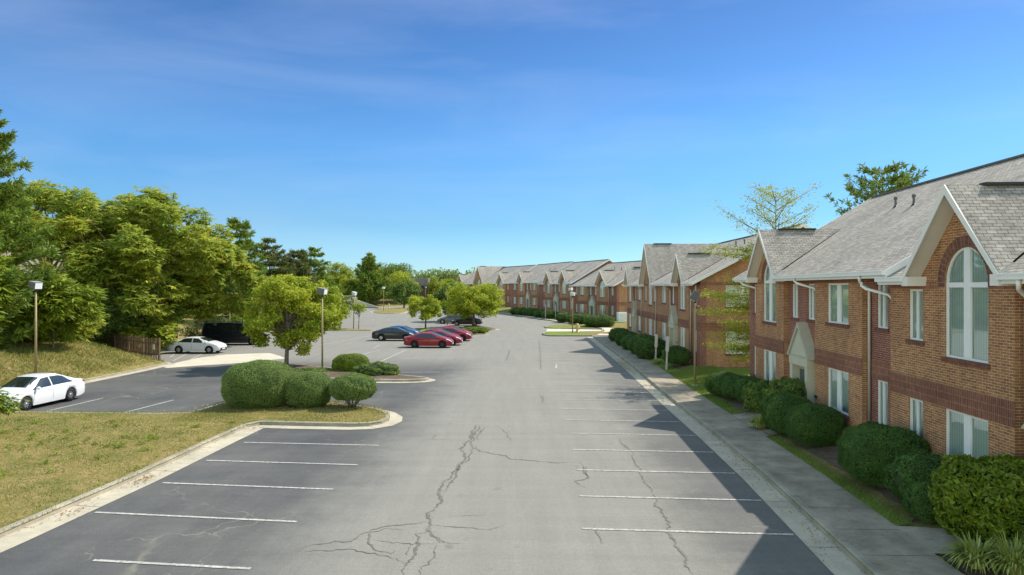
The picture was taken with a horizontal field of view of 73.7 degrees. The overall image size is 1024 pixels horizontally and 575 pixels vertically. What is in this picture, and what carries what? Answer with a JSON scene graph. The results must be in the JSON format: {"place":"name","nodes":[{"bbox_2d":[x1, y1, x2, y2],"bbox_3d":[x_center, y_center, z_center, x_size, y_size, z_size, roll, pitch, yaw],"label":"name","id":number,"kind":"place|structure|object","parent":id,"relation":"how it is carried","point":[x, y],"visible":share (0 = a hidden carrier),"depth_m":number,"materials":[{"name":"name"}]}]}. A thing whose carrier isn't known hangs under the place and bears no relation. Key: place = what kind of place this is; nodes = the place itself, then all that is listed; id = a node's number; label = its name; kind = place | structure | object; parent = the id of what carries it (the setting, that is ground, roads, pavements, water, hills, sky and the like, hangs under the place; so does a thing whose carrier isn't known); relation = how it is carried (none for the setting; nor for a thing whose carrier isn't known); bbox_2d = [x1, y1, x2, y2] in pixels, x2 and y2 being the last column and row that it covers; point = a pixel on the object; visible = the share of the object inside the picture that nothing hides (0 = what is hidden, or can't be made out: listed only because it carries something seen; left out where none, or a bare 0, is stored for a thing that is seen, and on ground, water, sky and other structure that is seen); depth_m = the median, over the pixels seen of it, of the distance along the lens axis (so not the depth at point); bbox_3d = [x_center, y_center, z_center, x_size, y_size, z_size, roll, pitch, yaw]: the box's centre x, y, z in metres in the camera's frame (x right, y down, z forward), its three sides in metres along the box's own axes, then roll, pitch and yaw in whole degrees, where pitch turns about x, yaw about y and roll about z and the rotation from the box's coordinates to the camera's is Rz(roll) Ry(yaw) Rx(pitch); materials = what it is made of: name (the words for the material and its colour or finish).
{"place":"outdoors","nodes":[
{"label":"outdoors","id":0,"kind":"place"},
{"bbox_2d":[0,289,967,574],"bbox_3d":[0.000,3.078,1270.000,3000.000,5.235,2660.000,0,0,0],"label":"ground","id":1,"kind":"structure","parent":0,"point":[74,469],"depth_m":24.63,"materials":[{"name":"green plant"}]},
{"bbox_2d":[0,387,29,421],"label":"sumac shrub","id":2,"kind":"object","parent":1,"relation":"on","point":[3,408],"visible":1,"depth_m":25.24,"materials":[{"name":"green plant"}]},
{"bbox_2d":[0,246,30,330],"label":"sumac shrub","id":3,"kind":"object","parent":1,"relation":"on","point":[5,289],"visible":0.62,"depth_m":40.71,"materials":[{"name":"green plant"}]},
{"bbox_2d":[0,109,60,347],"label":"pine tree","id":4,"kind":"object","parent":1,"relation":"on","point":[11,215],"visible":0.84,"depth_m":42.95,"materials":[{"name":"green plant"}]},
{"bbox_2d":[29,281,43,372],"bbox_3d":[-27.878,2.398,39.991,0.564,5.570,0.510,0,0,23],"label":"parking lamp","id":5,"kind":"object","parent":1,"relation":"on","point":[35,285],"visible":0.78,"depth_m":39.95,"materials":[{"name":"brown metal"}]},
{"bbox_2d":[5,272,108,347],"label":"sumac shrub","id":6,"kind":"object","parent":1,"relation":"on","point":[66,305],"visible":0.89,"depth_m":44.61,"materials":[{"name":"green plant"}]},
{"bbox_2d":[1,178,117,268],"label":"spreading tree","id":7,"kind":"object","parent":1,"relation":"on","point":[41,202],"visible":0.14,"depth_m":62.22,"materials":[{"name":"green plant"}]},
{"bbox_2d":[13,297,109,342],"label":"undergrowth shrub","id":8,"kind":"object","parent":1,"relation":"on","point":[87,330],"visible":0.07,"depth_m":50.34,"materials":[{"name":"green plant"}]},
{"bbox_2d":[0,338,164,386],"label":"bank grass","id":9,"kind":"structure","parent":1,"relation":"on","point":[24,345],"depth_m":44.67,"materials":[{"name":"plant"}]},
{"bbox_2d":[74,276,142,342],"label":"undergrowth shrub","id":10,"kind":"object","parent":1,"relation":"on","point":[116,319],"visible":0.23,"depth_m":57.75,"materials":[{"name":"green plant"}]},
{"bbox_2d":[0,416,244,478],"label":"lawn weeds","id":11,"kind":"object","parent":1,"relation":"on","point":[96,442],"visible":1,"depth_m":24.71,"materials":[{"name":"green plant"}]},
{"bbox_2d":[23,186,238,341],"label":"spreading tree","id":12,"kind":"object","parent":1,"relation":"on","point":[139,258],"visible":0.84,"depth_m":58.70,"materials":[{"name":"green plant"}]},
{"bbox_2d":[0,408,273,529],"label":"lawn grass","id":13,"kind":"structure","parent":1,"relation":"on","point":[57,442],"depth_m":24.73,"materials":[{"name":"plant"}]},
{"bbox_2d":[114,334,160,359],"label":"picket fence","id":14,"kind":"object","parent":1,"relation":"on","point":[127,343],"visible":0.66,"depth_m":54.66,"materials":[{"name":"brown wood"}]},
{"bbox_2d":[116,317,178,353],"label":"undergrowth shrub","id":15,"kind":"object","parent":1,"relation":"on","point":[164,332],"visible":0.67,"depth_m":59.16,"materials":[{"name":"green plant"}]},
{"bbox_2d":[163,242,269,338],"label":"spreading tree","id":16,"kind":"object","parent":1,"relation":"on","point":[242,274],"visible":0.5,"depth_m":65.82,"materials":[{"name":"green plant"}]},
{"bbox_2d":[209,216,269,321],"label":"conifer","id":17,"kind":"object","parent":1,"relation":"on","point":[247,243],"visible":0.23,"depth_m":83.34,"materials":[{"name":"green plant"}]},
{"bbox_2d":[220,358,294,408],"bbox_3d":[-12.033,4.492,32.396,3.484,2.189,3.409,0,0,0],"label":"round bush","id":18,"kind":"object","parent":1,"relation":"on","point":[259,383],"visible":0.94,"depth_m":31.21,"materials":[{"name":"green plant"}]},
{"bbox_2d":[251,237,295,319],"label":"conifer","id":19,"kind":"object","parent":1,"relation":"on","point":[274,260],"visible":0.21,"depth_m":95.27,"materials":[{"name":"green plant"}]},
{"bbox_2d":[171,400,388,422],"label":"lawn grass","id":20,"kind":"structure","parent":1,"relation":"on","point":[316,417],"depth_m":30.25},
{"bbox_2d":[286,249,319,301],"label":"conifer","id":21,"kind":"object","parent":1,"relation":"on","point":[303,270],"visible":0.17,"depth_m":102.97,"materials":[{"name":"green plant"}]},
{"bbox_2d":[282,370,331,407],"bbox_3d":[-9.586,4.732,32.212,2.313,1.709,2.311,0,0,0],"label":"round bush","id":22,"kind":"object","parent":1,"relation":"on","point":[306,389],"visible":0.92,"depth_m":31.45,"materials":[{"name":"green plant"}]},
{"bbox_2d":[298,246,341,306],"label":"conifer","id":23,"kind":"object","parent":1,"relation":"on","point":[315,264],"visible":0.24,"depth_m":109.77,"materials":[{"name":"green plant"}]},
{"bbox_2d":[321,262,354,289],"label":"lot tree","id":24,"kind":"object","parent":1,"relation":"on","point":[342,273],"visible":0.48,"depth_m":213.18,"materials":[{"name":"green plant"}]},
{"bbox_2d":[328,372,377,407],"bbox_3d":[-7.460,4.774,31.884,2.309,1.666,2.241,0,0,0],"label":"round bush","id":25,"kind":"object","parent":1,"relation":"on","point":[358,387],"visible":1,"depth_m":31.23,"materials":[{"name":"green plant"}]},
{"bbox_2d":[347,252,391,303],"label":"pine tree","id":26,"kind":"object","parent":1,"relation":"on","point":[369,285],"visible":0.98,"depth_m":200.94,"materials":[{"name":"green plant"}]},
{"bbox_2d":[311,267,474,282],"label":"woodland","id":27,"kind":"object","parent":1,"relation":"on","point":[442,275],"visible":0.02,"depth_m":470.19,"materials":[{"name":"green plant"}]},
{"bbox_2d":[379,262,413,276],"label":"lot tree","id":28,"kind":"object","parent":1,"relation":"on","point":[390,268],"visible":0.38,"depth_m":229.80,"materials":[{"name":"green plant"}]},
{"bbox_2d":[381,270,418,299],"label":"lot tree","id":29,"kind":"object","parent":1,"relation":"on","point":[400,275],"visible":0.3,"depth_m":209.81,"materials":[{"name":"green plant"}]},
{"bbox_2d":[388,278,431,297],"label":"shop building","id":30,"kind":"structure","parent":1,"relation":"on","point":[423,282],"depth_m":220.80,"materials":[{"name":"grey glass"}]},
{"bbox_2d":[0,307,833,574],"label":"parking lot","id":31,"kind":"structure","parent":1,"relation":"on","point":[545,513],"depth_m":19.90,"materials":[{"name":"asphalt"}]},
{"bbox_2d":[0,373,84,410],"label":"sedan car","id":32,"kind":"object","parent":31,"relation":"on","point":[36,388],"visible":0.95,"depth_m":33.16,"materials":[{"name":"white paint"}]},
{"bbox_2d":[15,346,189,413],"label":"kerb","id":33,"kind":"structure","parent":31,"relation":"on","point":[119,373],"depth_m":43.92,"materials":[{"name":"concrete"}]},
{"bbox_2d":[0,424,246,537],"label":"kerb","id":34,"kind":"structure","parent":31,"relation":"on","point":[97,493],"depth_m":19.35,"materials":[{"name":"concrete"}]},
{"bbox_2d":[0,427,262,552],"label":"gutter pan","id":35,"kind":"object","parent":31,"relation":"on","point":[16,538],"visible":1,"depth_m":19.00,"materials":[{"name":"concrete"}]},
{"bbox_2d":[168,336,226,353],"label":"sedan car","id":36,"kind":"object","parent":31,"relation":"on","point":[198,343],"visible":0.99,"depth_m":59.80,"materials":[{"name":"white paint"}]},
{"bbox_2d":[178,317,230,338],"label":"undergrowth shrub","id":37,"kind":"object","parent":31,"relation":"on","point":[190,333],"visible":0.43,"depth_m":70.02,"materials":[{"name":"green plant"}]},
{"bbox_2d":[165,353,283,367],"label":"concrete apron","id":38,"kind":"object","parent":31,"relation":"on","point":[227,359],"visible":0.94,"depth_m":54.95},
{"bbox_2d":[201,322,263,344],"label":"passenger van","id":39,"kind":"object","parent":31,"relation":"on","point":[228,332],"visible":0.55,"depth_m":68.62,"materials":[{"name":"black paint"}]},
{"bbox_2d":[200,402,389,426],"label":"kerb","id":40,"kind":"structure","parent":31,"relation":"on","point":[307,423],"depth_m":28.56,"materials":[{"name":"concrete"}]},
{"bbox_2d":[194,404,402,429],"bbox_3d":[-9.908,5.785,31.374,10.274,0.013,7.148,0,0,0],"label":"gutter pan","id":41,"kind":"object","parent":31,"relation":"on","point":[395,418],"visible":0.49,"depth_m":28.40,"materials":[{"name":"concrete"}]},
{"bbox_2d":[282,364,428,381],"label":"kerb","id":42,"kind":"structure","parent":31,"relation":"on","point":[402,380],"depth_m":41.94,"materials":[{"name":"concrete"}]},
{"bbox_2d":[289,365,423,378],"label":"island bed","id":43,"kind":"object","parent":31,"relation":"on","point":[332,374],"visible":0.32,"depth_m":43.31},
{"bbox_2d":[242,274,352,365],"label":"maple tree","id":44,"kind":"object","parent":43,"relation":"on","point":[288,295],"visible":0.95,"depth_m":47.69,"materials":[{"name":"green plant"}]},
{"bbox_2d":[317,287,327,366],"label":"parking lamp","id":45,"kind":"object","parent":43,"relation":"on","point":[322,291],"visible":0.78,"depth_m":46.55,"materials":[{"name":"brown metal"}]},
{"bbox_2d":[331,353,369,371],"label":"oval bush","id":46,"kind":"object","parent":43,"relation":"on","point":[347,362],"visible":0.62,"depth_m":45.36,"materials":[{"name":"green plant"}]},
{"bbox_2d":[350,361,400,375],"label":"spreading juniper","id":47,"kind":"object","parent":43,"relation":"on","point":[375,368],"visible":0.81,"depth_m":43.44,"materials":[{"name":"green plant"}]},
{"bbox_2d":[374,308,408,312],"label":"island bed","id":48,"kind":"object","parent":31,"relation":"on","point":[395,310],"visible":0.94,"depth_m":164.44,"materials":[{"name":"beige plant"}]},
{"bbox_2d":[387,279,422,307],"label":"lot tree","id":49,"kind":"object","parent":48,"relation":"on","point":[400,290],"visible":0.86,"depth_m":184.64,"materials":[{"name":"green plant"}]},
{"bbox_2d":[372,327,415,340],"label":"sedan car","id":50,"kind":"object","parent":31,"relation":"on","point":[390,333],"visible":0.85,"depth_m":74.09,"materials":[{"name":"black paint"}]},
{"bbox_2d":[413,328,428,330],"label":"island bed","id":51,"kind":"object","parent":31,"relation":"on","point":[421,329],"visible":0.23,"depth_m":90.75,"materials":[{"name":"green plant"}]},
{"bbox_2d":[407,294,442,328],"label":"maple tree","id":52,"kind":"object","parent":51,"relation":"on","point":[429,306],"visible":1,"depth_m":91.48,"materials":[{"name":"green plant"}]},
{"bbox_2d":[52,319,793,568],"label":"parking lines","id":53,"kind":"object","parent":31,"relation":"on","point":[176,564],"visible":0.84,"depth_m":18.91,"materials":[{"name":"paint"}]},
{"bbox_2d":[404,332,453,347],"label":"sedan car","id":54,"kind":"object","parent":31,"relation":"on","point":[426,339],"visible":1,"depth_m":65.48,"materials":[{"name":"red paint"}]},
{"bbox_2d":[433,282,471,314],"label":"maple tree","id":55,"kind":"object","parent":31,"relation":"on","point":[439,294],"visible":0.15,"depth_m":115.00,"materials":[{"name":"green plant"}]},
{"bbox_2d":[439,281,504,325],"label":"maple tree","id":56,"kind":"object","parent":31,"relation":"on","point":[481,304],"visible":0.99,"depth_m":97.00,"materials":[{"name":"green plant"}]},
{"bbox_2d":[25,353,952,573],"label":"fallen leaves","id":57,"kind":"object","parent":31,"relation":"on","point":[617,365],"visible":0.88,"depth_m":21.45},
{"bbox_2d":[299,341,693,574],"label":"sealed cracks","id":58,"kind":"object","parent":31,"relation":"on","point":[415,549],"visible":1,"depth_m":16.82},
{"bbox_2d":[498,313,602,335],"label":"kerb","id":59,"kind":"structure","parent":31,"relation":"on","point":[544,334],"depth_m":94.44,"materials":[{"name":"concrete"}]},
{"bbox_2d":[588,337,867,574],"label":"gutter pan","id":60,"kind":"object","parent":31,"relation":"on","point":[835,561],"visible":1,"depth_m":19.00,"materials":[{"name":"concrete"}]},
{"bbox_2d":[593,336,884,574],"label":"kerb","id":61,"kind":"structure","parent":31,"relation":"on","point":[857,554],"depth_m":18.95,"materials":[{"name":"concrete"}]},
{"bbox_2d":[426,274,455,295],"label":"lot tree","id":62,"kind":"object","parent":1,"relation":"on","point":[432,285],"visible":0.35,"depth_m":214.41,"materials":[{"name":"green plant"}]},
{"bbox_2d":[457,265,535,306],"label":"brick office block","id":63,"kind":"structure","parent":1,"relation":"on","point":[500,277],"depth_m":186.54,"materials":[{"name":"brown brick"}]},
{"bbox_2d":[507,259,641,320],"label":"brick office block","id":64,"kind":"structure","parent":1,"relation":"on","point":[598,288],"depth_m":128.60,"materials":[{"name":"brown brick"}]},
{"bbox_2d":[633,336,665,358],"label":"yew bush","id":65,"kind":"object","parent":1,"relation":"on","point":[644,347],"visible":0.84,"depth_m":53.67,"materials":[{"name":"green plant"}]},
{"bbox_2d":[649,357,692,371],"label":"green lawn","id":66,"kind":"structure","parent":1,"relation":"on","point":[670,368],"depth_m":47.84,"materials":[{"name":"green plant"}]},
{"bbox_2d":[669,362,705,370],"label":"mulch bed","id":67,"kind":"object","parent":66,"relation":"on","point":[683,365],"visible":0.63,"depth_m":47.03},
{"bbox_2d":[661,345,691,366],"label":"yew bush","id":68,"kind":"object","parent":67,"relation":"on","point":[677,354],"visible":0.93,"depth_m":46.97,"materials":[{"name":"green plant"}]},
{"bbox_2d":[667,368,749,393],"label":"green lawn","id":69,"kind":"structure","parent":1,"relation":"on","point":[743,371],"depth_m":42.93,"materials":[{"name":"green plant"}]},
{"bbox_2d":[689,290,699,385],"bbox_3d":[10.479,2.901,39.205,0.634,5.512,0.510,0,0,14],"label":"parking lamp","id":70,"kind":"object","parent":69,"relation":"on","point":[694,295],"visible":0.99,"depth_m":39.15,"materials":[{"name":"brown metal"}]},
{"bbox_2d":[692,181,820,362],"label":"slender tree","id":71,"kind":"object","parent":69,"relation":"on","point":[738,332],"visible":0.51,"depth_m":40.52,"materials":[{"name":"green plant"}]},
{"bbox_2d":[622,223,810,366],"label":"brick office block","id":72,"kind":"structure","parent":1,"relation":"on","point":[666,284],"depth_m":50.74,"materials":[{"name":"brown brick"}]},
{"bbox_2d":[713,394,751,412],"bbox_3d":[11.545,5.479,33.250,2.470,0.271,5.300,0,0,0],"label":"mulch bed","id":73,"kind":"object","parent":1,"relation":"on","point":[737,403],"visible":0.2,"depth_m":32.71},
{"bbox_2d":[704,370,737,394],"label":"yew bush","id":74,"kind":"object","parent":73,"relation":"on","point":[712,382],"visible":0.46,"depth_m":34.92,"materials":[{"name":"green plant"}]},
{"bbox_2d":[718,374,748,398],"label":"yew bush","id":75,"kind":"object","parent":73,"relation":"on","point":[725,386],"visible":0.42,"depth_m":33.38,"materials":[{"name":"green plant"}]},
{"bbox_2d":[731,376,763,401],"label":"yew bush","id":76,"kind":"object","parent":73,"relation":"on","point":[737,388],"visible":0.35,"depth_m":32.08,"materials":[{"name":"green plant"}]},
{"bbox_2d":[732,412,779,435],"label":"entry walk","id":77,"kind":"structure","parent":1,"relation":"on","point":[744,417],"depth_m":29.17,"materials":[{"name":"concrete"}]},
{"bbox_2d":[741,379,776,412],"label":"leafy shrub","id":78,"kind":"object","parent":1,"relation":"on","point":[752,396],"visible":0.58,"depth_m":29.88,"materials":[{"name":"green plant"}]},
{"bbox_2d":[759,376,805,411],"bbox_3d":[11.096,4.542,27.578,1.967,1.872,1.921,0,0,0],"label":"leafy shrub","id":79,"kind":"object","parent":1,"relation":"on","point":[781,385],"visible":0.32,"depth_m":27.35,"materials":[{"name":"green plant"}]},
{"bbox_2d":[667,365,912,525],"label":"verge grass","id":80,"kind":"structure","parent":1,"relation":"on","point":[689,371],"depth_m":25.26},
{"bbox_2d":[768,437,912,524],"bbox_3d":[9.623,5.635,20.998,0.521,0.026,9.641,0,0,3],"label":"grass strip","id":81,"kind":"object","parent":1,"relation":"on","point":[855,492],"depth_m":18.70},
{"bbox_2d":[782,435,922,522],"bbox_3d":[11.046,5.486,21.048,2.438,0.284,9.648,0,0,3],"label":"mulch bed","id":82,"kind":"object","parent":1,"relation":"on","point":[826,454],"visible":0.14,"depth_m":22.40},
{"bbox_2d":[761,391,811,433],"bbox_3d":[10.619,4.754,26.216,1.938,1.590,1.927,0,0,0],"label":"yew bush","id":83,"kind":"object","parent":82,"relation":"on","point":[778,406],"visible":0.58,"depth_m":25.77,"materials":[{"name":"green plant"}]},
{"bbox_2d":[783,402,846,446],"bbox_3d":[10.740,4.779,24.102,2.041,1.440,1.984,0,0,0],"label":"yew bush","id":84,"kind":"object","parent":82,"relation":"on","point":[813,424],"visible":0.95,"depth_m":23.47,"materials":[{"name":"green plant"}]},
{"bbox_2d":[835,421,930,487],"bbox_3d":[10.558,4.658,19.399,2.392,1.641,2.427,0,0,0],"label":"yew bush","id":85,"kind":"object","parent":82,"relation":"on","point":[870,452],"visible":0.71,"depth_m":18.81,"materials":[{"name":"green plant"}]},
{"bbox_2d":[882,447,946,502],"bbox_3d":[10.403,4.775,17.137,1.854,1.398,1.925,0,0,0],"label":"yew bush","id":86,"kind":"object","parent":82,"relation":"on","point":[906,468],"visible":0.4,"depth_m":16.97,"materials":[{"name":"green plant"}]},
{"bbox_2d":[902,476,937,522],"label":"yew bush","id":87,"kind":"object","parent":82,"relation":"on","point":[917,503],"visible":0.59,"depth_m":16.19,"materials":[{"name":"green plant"}]},
{"bbox_2d":[822,160,929,214],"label":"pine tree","id":88,"kind":"object","parent":1,"relation":"on","point":[905,178],"visible":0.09,"depth_m":49.75,"materials":[{"name":"green plant"}]},
{"bbox_2d":[732,154,1023,470],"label":"brick office block","id":89,"kind":"structure","parent":1,"relation":"on","point":[902,307],"depth_m":20.29,"materials":[{"name":"brown brick"}]},
{"bbox_2d":[764,349,775,381],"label":"window","id":90,"kind":"structure","parent":89,"relation":"in","point":[769,356],"depth_m":32.21,"materials":[{"name":"white glass"}]},
{"bbox_2d":[764,264,775,322],"bbox_3d":[12.192,0.200,32.097,0.091,2.840,1.780,0,0,3],"label":"window","id":91,"kind":"structure","parent":89,"relation":"in","point":[769,287],"depth_m":32.21,"materials":[{"name":"white glass"}]},
{"bbox_2d":[809,284,814,319],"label":"window","id":92,"kind":"structure","parent":89,"relation":"in","point":[811,291],"depth_m":27.55,"materials":[{"name":"white glass"}]},
{"bbox_2d":[829,368,847,415],"bbox_3d":[11.818,3.725,24.597,0.089,1.510,1.780,0,0,3],"label":"window","id":93,"kind":"structure","parent":89,"relation":"in","point":[838,380],"depth_m":24.61,"materials":[{"name":"white glass"}]},
{"bbox_2d":[829,283,847,324],"bbox_3d":[11.818,0.575,24.597,0.089,1.450,1.780,0,0,3],"label":"window","id":94,"kind":"structure","parent":89,"relation":"in","point":[838,292],"depth_m":24.61,"materials":[{"name":"white glass"}]},
{"bbox_2d":[878,380,887,424],"bbox_3d":[11.875,3.725,21.737,0.089,1.510,0.700,0,0,3],"label":"window","id":95,"kind":"structure","parent":89,"relation":"in","point":[882,385],"depth_m":21.81,"materials":[{"name":"white glass"}]},
{"bbox_2d":[878,284,887,328],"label":"window","id":96,"kind":"structure","parent":89,"relation":"in","point":[882,299],"depth_m":21.73,"materials":[{"name":"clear glass"}]},
{"bbox_2d":[910,398,922,448],"bbox_3d":[11.554,3.925,19.395,0.089,1.510,0.750,0,0,3],"label":"window","id":97,"kind":"structure","parent":89,"relation":"in","point":[918,405],"depth_m":19.39,"materials":[{"name":"white glass"}]},
{"bbox_2d":[910,289,922,340],"bbox_3d":[11.554,0.775,19.395,0.089,1.450,0.750,0,0,3],"label":"window","id":98,"kind":"structure","parent":89,"relation":"in","point":[918,293],"depth_m":19.39,"materials":[{"name":"white glass"}]},
{"bbox_2d":[946,408,987,458],"bbox_3d":[11.442,3.925,17.097,0.089,1.510,1.780,0,0,3],"label":"window","id":99,"kind":"structure","parent":89,"relation":"in","point":[967,434],"depth_m":17.16,"materials":[{"name":"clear glass"}]},
{"bbox_2d":[946,247,987,363],"bbox_3d":[11.441,0.400,17.097,0.091,2.840,1.780,0,0,3],"label":"window","id":100,"kind":"structure","parent":89,"relation":"in","point":[967,286],"depth_m":17.07,"materials":[{"name":"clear glass"}]},
{"bbox_2d":[894,525,996,553],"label":"entry walk","id":101,"kind":"structure","parent":1,"relation":"on","point":[933,540],"depth_m":15.29,"materials":[{"name":"concrete"}]},
{"bbox_2d":[927,453,1023,547],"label":"laurel bush","id":102,"kind":"object","parent":1,"relation":"on","point":[983,496],"visible":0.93,"depth_m":14.41,"materials":[{"name":"green plant"}]},
{"bbox_2d":[942,557,1009,574],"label":"planter bed","id":103,"kind":"object","parent":1,"relation":"on","point":[974,571],"visible":0.36,"depth_m":13.58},
{"bbox_2d":[938,531,1006,574],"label":"lilyturf","id":104,"kind":"object","parent":103,"relation":"on","point":[968,551],"visible":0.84,"depth_m":13.65,"materials":[{"name":"green plant"}]},
{"bbox_2d":[971,529,1023,574],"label":"lilyturf","id":105,"kind":"object","parent":103,"relation":"on","point":[1012,563],"visible":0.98,"depth_m":13.13,"materials":[{"name":"green plant"}]},
{"bbox_2d":[0,0,1023,336],"label":"sky","id":106,"kind":"structure","parent":0,"point":[462,135],"materials":[{"name":"blue"}]},
{"bbox_2d":[596,336,963,574],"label":"sidewalk","id":107,"kind":"structure","parent":0,"point":[858,525],"depth_m":18.61,"materials":[{"name":"concrete"}]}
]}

